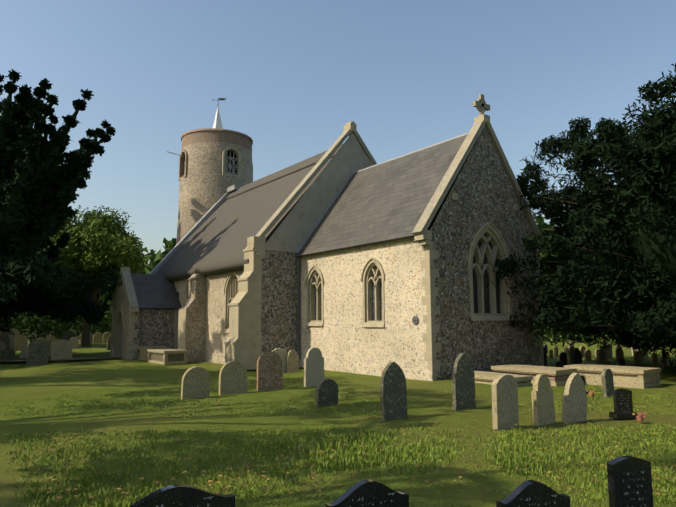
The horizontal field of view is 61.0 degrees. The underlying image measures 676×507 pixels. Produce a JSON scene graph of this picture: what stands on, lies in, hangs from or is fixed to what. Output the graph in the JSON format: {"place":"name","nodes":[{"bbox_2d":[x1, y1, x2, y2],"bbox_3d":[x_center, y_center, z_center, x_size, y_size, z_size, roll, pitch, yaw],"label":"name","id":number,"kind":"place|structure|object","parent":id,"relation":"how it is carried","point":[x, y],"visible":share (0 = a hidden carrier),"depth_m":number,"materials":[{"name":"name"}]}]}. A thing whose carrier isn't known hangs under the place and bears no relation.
{"place":"outdoors","nodes":[
{"label":"outdoors","id":0,"kind":"place"},
{"bbox_2d":[0,357,119,361],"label":"porch path","id":1,"kind":"structure","parent":0,"point":[62,359],"depth_m":28.29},
{"bbox_2d":[166,98,252,244],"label":"tower","id":2,"kind":"structure","parent":0,"point":[215,162],"depth_m":36.55,"materials":[{"name":"stone"}]},
{"bbox_2d":[0,333,675,506],"bbox_3d":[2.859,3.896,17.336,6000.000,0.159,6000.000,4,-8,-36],"label":"ground","id":3,"kind":"structure","parent":0,"point":[22,381],"depth_m":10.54,"materials":[{"name":"green plant"}]},
{"bbox_2d":[0,341,5,353],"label":"headstone","id":4,"kind":"object","parent":3,"relation":"on","point":[2,345],"visible":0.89,"depth_m":31.08,"materials":[{"name":"grey stone"}]},
{"bbox_2d":[0,333,9,348],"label":"headstone","id":5,"kind":"object","parent":3,"relation":"on","point":[4,338],"visible":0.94,"depth_m":40.45,"materials":[{"name":"grey stone"}]},
{"bbox_2d":[0,349,14,358],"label":"headstone","id":6,"kind":"object","parent":3,"relation":"on","point":[7,354],"visible":0.9,"depth_m":30.01,"materials":[{"name":"grey stone"}]},
{"bbox_2d":[1,330,14,335],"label":"headstone","id":7,"kind":"object","parent":3,"relation":"on","point":[10,333],"visible":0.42,"depth_m":43.08,"materials":[{"name":"grey stone"}]},
{"bbox_2d":[8,335,14,347],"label":"headstone","id":8,"kind":"object","parent":3,"relation":"on","point":[12,339],"visible":0.4,"depth_m":42.06,"materials":[{"name":"grey stone"}]},
{"bbox_2d":[10,328,19,334],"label":"headstone","id":9,"kind":"object","parent":3,"relation":"on","point":[16,331],"visible":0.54,"depth_m":50.37,"materials":[{"name":"grey stone"}]},
{"bbox_2d":[14,335,26,350],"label":"headstone","id":10,"kind":"object","parent":3,"relation":"on","point":[19,340],"visible":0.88,"depth_m":38.59,"materials":[{"name":"beige stone"}]},
{"bbox_2d":[20,343,27,357],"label":"headstone","id":11,"kind":"object","parent":3,"relation":"on","point":[23,350],"visible":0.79,"depth_m":30.12,"materials":[{"name":"grey stone"}]},
{"bbox_2d":[26,340,48,365],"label":"headstone","id":12,"kind":"object","parent":3,"relation":"on","point":[37,352],"visible":0.92,"depth_m":26.03,"materials":[{"name":"grey stone"}]},
{"bbox_2d":[45,335,55,342],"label":"headstone","id":13,"kind":"object","parent":3,"relation":"on","point":[51,338],"visible":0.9,"depth_m":40.35,"materials":[{"name":"grey stone"}]},
{"bbox_2d":[0,310,111,342],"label":"hedge","id":14,"kind":"object","parent":3,"relation":"on","point":[43,328],"visible":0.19,"depth_m":53.62,"materials":[{"name":"green plant"}]},
{"bbox_2d":[0,69,121,331],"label":"yew","id":15,"kind":"object","parent":3,"relation":"on","point":[42,282],"depth_m":28.40,"materials":[{"name":"green plant"}]},
{"bbox_2d":[50,339,71,361],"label":"headstone","id":16,"kind":"object","parent":3,"relation":"on","point":[60,349],"visible":0.92,"depth_m":27.76,"materials":[{"name":"grey stone"}]},
{"bbox_2d":[61,330,75,340],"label":"headstone","id":17,"kind":"object","parent":3,"relation":"on","point":[67,335],"visible":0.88,"depth_m":45.76,"materials":[{"name":"grey stone"}]},
{"bbox_2d":[70,337,77,348],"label":"headstone","id":18,"kind":"object","parent":3,"relation":"on","point":[74,341],"visible":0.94,"depth_m":40.10,"materials":[{"name":"grey stone"}]},
{"bbox_2d":[81,332,92,343],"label":"headstone","id":19,"kind":"object","parent":3,"relation":"on","point":[91,338],"visible":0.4,"depth_m":47.09,"materials":[{"name":"grey stone"}]},
{"bbox_2d":[37,205,153,346],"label":"tree","id":20,"kind":"object","parent":3,"relation":"on","point":[90,234],"depth_m":41.76,"materials":[{"name":"green plant"}]},
{"bbox_2d":[93,332,102,342],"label":"headstone","id":21,"kind":"object","parent":3,"relation":"on","point":[97,337],"visible":0.85,"depth_m":50.89,"materials":[{"name":"beige stone"}]},
{"bbox_2d":[103,332,110,342],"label":"headstone","id":22,"kind":"object","parent":3,"relation":"on","point":[105,336],"visible":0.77,"depth_m":50.72,"materials":[{"name":"beige stone"}]},
{"bbox_2d":[107,336,110,349],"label":"headstone","id":23,"kind":"object","parent":3,"relation":"on","point":[109,343],"visible":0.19,"depth_m":38.95,"materials":[{"name":"grey stone"}]},
{"bbox_2d":[110,267,178,359],"bbox_3d":[-10.180,3.163,30.308,2.680,4.800,3.844,4,-8,-36],"label":"porch","id":24,"kind":"object","parent":3,"relation":"on","point":[133,326],"visible":0.85,"depth_m":29.06,"materials":[{"name":"stone"}]},
{"bbox_2d":[130,273,181,308],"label":"porch roof","id":25,"kind":"structure","parent":24,"relation":"attached to","point":[154,291],"depth_m":29.77,"materials":[{"name":"stone"}]},
{"bbox_2d":[137,346,168,360],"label":"chest tomb","id":26,"kind":"structure","parent":3,"relation":"on","point":[143,353],"depth_m":27.68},
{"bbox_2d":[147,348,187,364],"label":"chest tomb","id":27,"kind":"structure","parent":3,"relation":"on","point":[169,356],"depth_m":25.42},
{"bbox_2d":[129,485,234,506],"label":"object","id":28,"kind":"object","parent":3,"relation":"on","point":[179,496],"visible":1,"depth_m":4.65,"materials":[{"name":"black stone"}]},
{"bbox_2d":[181,366,209,399],"bbox_3d":[-3.513,3.243,14.171,0.697,0.886,0.100,4,-5,-36],"label":"headstone","id":29,"kind":"object","parent":3,"relation":"on","point":[195,381],"visible":0.9,"depth_m":14.12,"materials":[{"name":"grey stone"}]},
{"bbox_2d":[219,361,246,394],"bbox_3d":[-2.730,3.289,14.952,0.755,0.964,0.100,5,-11,-35],"label":"headstone","id":30,"kind":"object","parent":3,"relation":"on","point":[232,377],"visible":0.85,"depth_m":14.90,"materials":[{"name":"grey stone"}]},
{"bbox_2d":[257,351,282,390],"bbox_3d":[-1.849,3.251,15.558,0.722,1.176,0.100,6,-16,-30],"label":"headstone","id":31,"kind":"object","parent":3,"relation":"on","point":[269,370],"visible":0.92,"depth_m":15.52,"materials":[{"name":"grey stone"}]},
{"bbox_2d":[174,121,376,369],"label":"nave","id":32,"kind":"structure","parent":3,"relation":"on","point":[246,317],"depth_m":24.04,"materials":[{"name":"stone"}]},
{"bbox_2d":[149,185,241,273],"bbox_3d":[-6.479,-1.228,35.835,10.366,5.995,1.330,4,-8,-36],"label":"coping","id":33,"kind":"object","parent":32,"relation":"attached to","point":[206,216],"visible":0.48,"depth_m":34.76,"materials":[{"name":"beige stone"}]},
{"bbox_2d":[155,143,343,281],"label":"nave roof","id":34,"kind":"structure","parent":32,"relation":"on","point":[215,242],"depth_m":28.90,"materials":[{"name":"grey stone"}]},
{"bbox_2d":[272,348,286,372],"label":"headstone","id":35,"kind":"object","parent":3,"relation":"on","point":[281,353],"visible":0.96,"depth_m":21.34,"materials":[{"name":"grey stone"}]},
{"bbox_2d":[0,211,583,338],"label":"distant tree line","id":36,"kind":"object","parent":3,"relation":"on","point":[159,256],"visible":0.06,"depth_m":70.67,"materials":[{"name":"green plant"}]},
{"bbox_2d":[287,350,298,372],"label":"headstone","id":37,"kind":"object","parent":3,"relation":"on","point":[292,361],"visible":0.92,"depth_m":21.39,"materials":[{"name":"beige stone"}]},
{"bbox_2d":[304,347,323,386],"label":"headstone","id":38,"kind":"object","parent":3,"relation":"on","point":[314,367],"visible":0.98,"depth_m":16.33,"materials":[{"name":"grey stone"}]},
{"bbox_2d":[315,378,337,406],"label":"headstone","id":39,"kind":"object","parent":3,"relation":"on","point":[326,393],"visible":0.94,"depth_m":12.81,"materials":[{"name":"grey stone"}]},
{"bbox_2d":[17,399,675,498],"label":"brown fallen leaves","id":40,"kind":"object","parent":3,"relation":"on","point":[346,465],"visible":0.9,"depth_m":7.08,"materials":[{"name":"brown plant"}]},
{"bbox_2d":[28,400,670,494],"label":"yellow fallen leaves","id":41,"kind":"object","parent":3,"relation":"on","point":[358,459],"visible":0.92,"depth_m":7.48,"materials":[{"name":"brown plant"}]},
{"bbox_2d":[325,479,408,506],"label":"headstone","id":42,"kind":"object","parent":3,"relation":"on","point":[368,493],"visible":1,"depth_m":4.75,"materials":[{"name":"black stone"}]},
{"bbox_2d":[380,362,407,420],"bbox_3d":[1.068,2.693,11.035,0.577,1.202,0.100,5,-12,-34],"label":"headstone","id":43,"kind":"object","parent":3,"relation":"on","point":[393,397],"visible":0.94,"depth_m":10.98,"materials":[{"name":"grey stone"}]},
{"bbox_2d":[240,426,555,479],"bbox_3d":[0.960,2.773,8.109,4.760,0.129,3.024,0,-7,-2],"label":"grass patch","id":44,"kind":"object","parent":3,"relation":"on","point":[343,453],"visible":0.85,"depth_m":7.94,"materials":[{"name":"green plant"}]},
{"bbox_2d":[297,94,546,380],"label":"chancel","id":45,"kind":"structure","parent":3,"relation":"on","point":[431,304],"depth_m":19.50,"materials":[{"name":"stone"}]},
{"bbox_2d":[295,135,466,256],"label":"chancel roof","id":46,"kind":"structure","parent":45,"relation":"attached to","point":[387,201],"depth_m":21.55,"materials":[{"name":"stone"}]},
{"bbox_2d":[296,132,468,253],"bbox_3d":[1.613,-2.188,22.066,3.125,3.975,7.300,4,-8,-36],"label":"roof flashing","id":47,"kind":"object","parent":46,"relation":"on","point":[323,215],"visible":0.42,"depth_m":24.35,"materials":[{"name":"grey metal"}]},
{"bbox_2d":[427,135,479,229],"bbox_3d":[4.033,-1.880,23.785,2.978,3.978,7.300,4,-8,-36],"label":"coping","id":48,"kind":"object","parent":45,"relation":"attached to","point":[435,216],"depth_m":23.07,"materials":[{"name":"stone"}]},
{"bbox_2d":[452,353,475,410],"bbox_3d":[2.631,2.747,12.019,0.555,1.302,0.100,4,-8,-32],"label":"headstone","id":49,"kind":"object","parent":3,"relation":"on","point":[463,385],"visible":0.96,"depth_m":11.96,"materials":[{"name":"grey stone"}]},
{"bbox_2d":[474,371,532,385],"bbox_3d":[4.465,3.657,16.668,1.000,0.300,2.100,4,-8,-33],"label":"chest tomb","id":50,"kind":"object","parent":3,"relation":"on","point":[483,377],"visible":0.44,"depth_m":16.22,"materials":[{"name":"beige stone"}]},
{"bbox_2d":[491,374,518,429],"bbox_3d":[2.912,2.638,9.986,0.606,1.048,0.100,2,-5,-38],"label":"headstone","id":51,"kind":"object","parent":3,"relation":"on","point":[504,399],"visible":0.88,"depth_m":9.91,"materials":[{"name":"beige stone"}]},
{"bbox_2d":[496,480,569,506],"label":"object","id":52,"kind":"object","parent":3,"relation":"on","point":[530,493],"visible":1,"depth_m":4.73,"materials":[{"name":"black stone"}]},
{"bbox_2d":[531,374,555,425],"bbox_3d":[3.746,2.714,10.479,0.586,0.998,0.100,5,-11,-40],"label":"headstone","id":53,"kind":"object","parent":3,"relation":"on","point":[543,408],"visible":0.94,"depth_m":10.40,"materials":[{"name":"beige stone"}]},
{"bbox_2d":[543,347,546,365],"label":"headstone","id":54,"kind":"object","parent":3,"relation":"on","point":[545,359],"visible":0.46,"depth_m":21.42,"materials":[{"name":"black stone"}]},
{"bbox_2d":[549,349,552,358],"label":"headstone","id":55,"kind":"object","parent":3,"relation":"on","point":[550,353],"visible":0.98,"depth_m":27.50,"materials":[{"name":"grey stone"}]},
{"bbox_2d":[554,347,558,356],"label":"headstone","id":56,"kind":"object","parent":3,"relation":"on","point":[556,353],"visible":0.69,"depth_m":29.00,"materials":[{"name":"grey stone"}]},
{"bbox_2d":[560,352,566,367],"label":"headstone","id":57,"kind":"object","parent":3,"relation":"on","point":[563,358],"visible":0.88,"depth_m":21.68,"materials":[{"name":"black stone"}]},
{"bbox_2d":[568,347,574,364],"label":"headstone","id":58,"kind":"object","parent":3,"relation":"on","point":[570,351],"visible":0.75,"depth_m":23.06,"materials":[{"name":"grey stone"}]},
{"bbox_2d":[562,373,586,422],"bbox_3d":[4.472,2.755,10.827,0.601,0.993,0.100,12,-12,-31],"label":"headstone","id":59,"kind":"object","parent":3,"relation":"on","point":[574,403],"visible":0.96,"depth_m":10.76,"materials":[{"name":"beige stone"}]},
{"bbox_2d":[572,348,581,363],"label":"headstone","id":60,"kind":"object","parent":3,"relation":"on","point":[576,356],"visible":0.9,"depth_m":21.33,"materials":[{"name":"black stone"}]},
{"bbox_2d":[543,326,615,344],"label":"hedge","id":61,"kind":"object","parent":3,"relation":"on","point":[572,337],"visible":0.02,"depth_m":45.78,"materials":[{"name":"green plant"}]},
{"bbox_2d":[579,346,585,357],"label":"headstone","id":62,"kind":"object","parent":3,"relation":"on","point":[582,349],"visible":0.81,"depth_m":27.92,"materials":[{"name":"beige stone"}]},
{"bbox_2d":[492,63,675,365],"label":"yew","id":63,"kind":"object","parent":3,"relation":"on","point":[648,155],"depth_m":18.23,"materials":[{"name":"green plant"}]},
{"bbox_2d":[584,349,591,359],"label":"headstone","id":64,"kind":"object","parent":3,"relation":"on","point":[587,354],"visible":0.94,"depth_m":26.33,"materials":[{"name":"beige stone"}]},
{"bbox_2d":[586,390,595,396],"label":"flowers","id":65,"kind":"object","parent":3,"relation":"on","point":[591,393],"visible":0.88,"depth_m":13.96,"materials":[{"name":"brown plant"}]},
{"bbox_2d":[597,351,601,363],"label":"headstone","id":66,"kind":"object","parent":3,"relation":"on","point":[599,357],"visible":0.9,"depth_m":23.90,"materials":[{"name":"grey stone"}]},
{"bbox_2d":[600,339,610,363],"bbox_3d":[11.332,4.152,24.339,0.560,1.000,0.240,4,-8,-36],"label":"grave cross","id":67,"kind":"object","parent":3,"relation":"on","point":[605,361],"visible":0.71,"depth_m":24.28,"materials":[{"name":"grey stone"}]},
{"bbox_2d":[601,369,613,396],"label":"headstone","id":68,"kind":"object","parent":3,"relation":"on","point":[607,382],"visible":0.9,"depth_m":14.03,"materials":[{"name":"grey stone"}]},
{"bbox_2d":[607,344,611,357],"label":"headstone","id":69,"kind":"object","parent":3,"relation":"on","point":[609,352],"visible":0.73,"depth_m":27.45,"materials":[{"name":"grey stone"}]},
{"bbox_2d":[615,347,623,365],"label":"headstone","id":70,"kind":"object","parent":3,"relation":"on","point":[619,353],"visible":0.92,"depth_m":23.16,"materials":[{"name":"grey stone"}]},
{"bbox_2d":[618,359,624,365],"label":"headstone","id":71,"kind":"object","parent":3,"relation":"on","point":[621,362],"visible":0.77,"depth_m":20.27,"materials":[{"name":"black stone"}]},
{"bbox_2d":[609,388,637,419],"bbox_3d":[5.494,2.939,11.045,0.490,0.660,0.210,1,-7,-14],"label":"black memorial","id":72,"kind":"object","parent":3,"relation":"on","point":[623,404],"visible":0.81,"depth_m":11.01,"materials":[{"name":"stone"}]},
{"bbox_2d":[607,456,653,506],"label":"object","id":73,"kind":"object","parent":3,"relation":"on","point":[629,481],"visible":1,"depth_m":5.24,"materials":[{"name":"black stone"}]},
{"bbox_2d":[634,351,640,364],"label":"headstone","id":74,"kind":"object","parent":3,"relation":"on","point":[637,358],"visible":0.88,"depth_m":23.86,"materials":[{"name":"grey stone"}]},
{"bbox_2d":[632,412,645,421],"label":"flowers","id":75,"kind":"object","parent":3,"relation":"on","point":[639,417],"visible":1,"depth_m":10.58,"materials":[{"name":"pink plant"}]},
{"bbox_2d":[639,351,643,363],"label":"headstone","id":76,"kind":"object","parent":3,"relation":"on","point":[642,356],"visible":0.42,"depth_m":24.57,"materials":[{"name":"grey stone"}]},
{"bbox_2d":[651,353,657,367],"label":"headstone","id":77,"kind":"object","parent":3,"relation":"on","point":[654,361],"visible":0.88,"depth_m":21.89,"materials":[{"name":"stone"}]},
{"bbox_2d":[662,351,667,366],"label":"headstone","id":78,"kind":"object","parent":3,"relation":"on","point":[665,363],"visible":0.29,"depth_m":22.90,"materials":[{"name":"grey stone"}]},
{"bbox_2d":[0,384,675,418],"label":"grass","id":79,"kind":"structure","parent":0,"point":[99,408],"depth_m":12.66,"materials":[{"name":"green plant"}]},
{"bbox_2d":[0,0,675,263],"label":"sky","id":80,"kind":"structure","parent":0,"point":[409,75],"materials":[{"name":"blue"}]}
]}

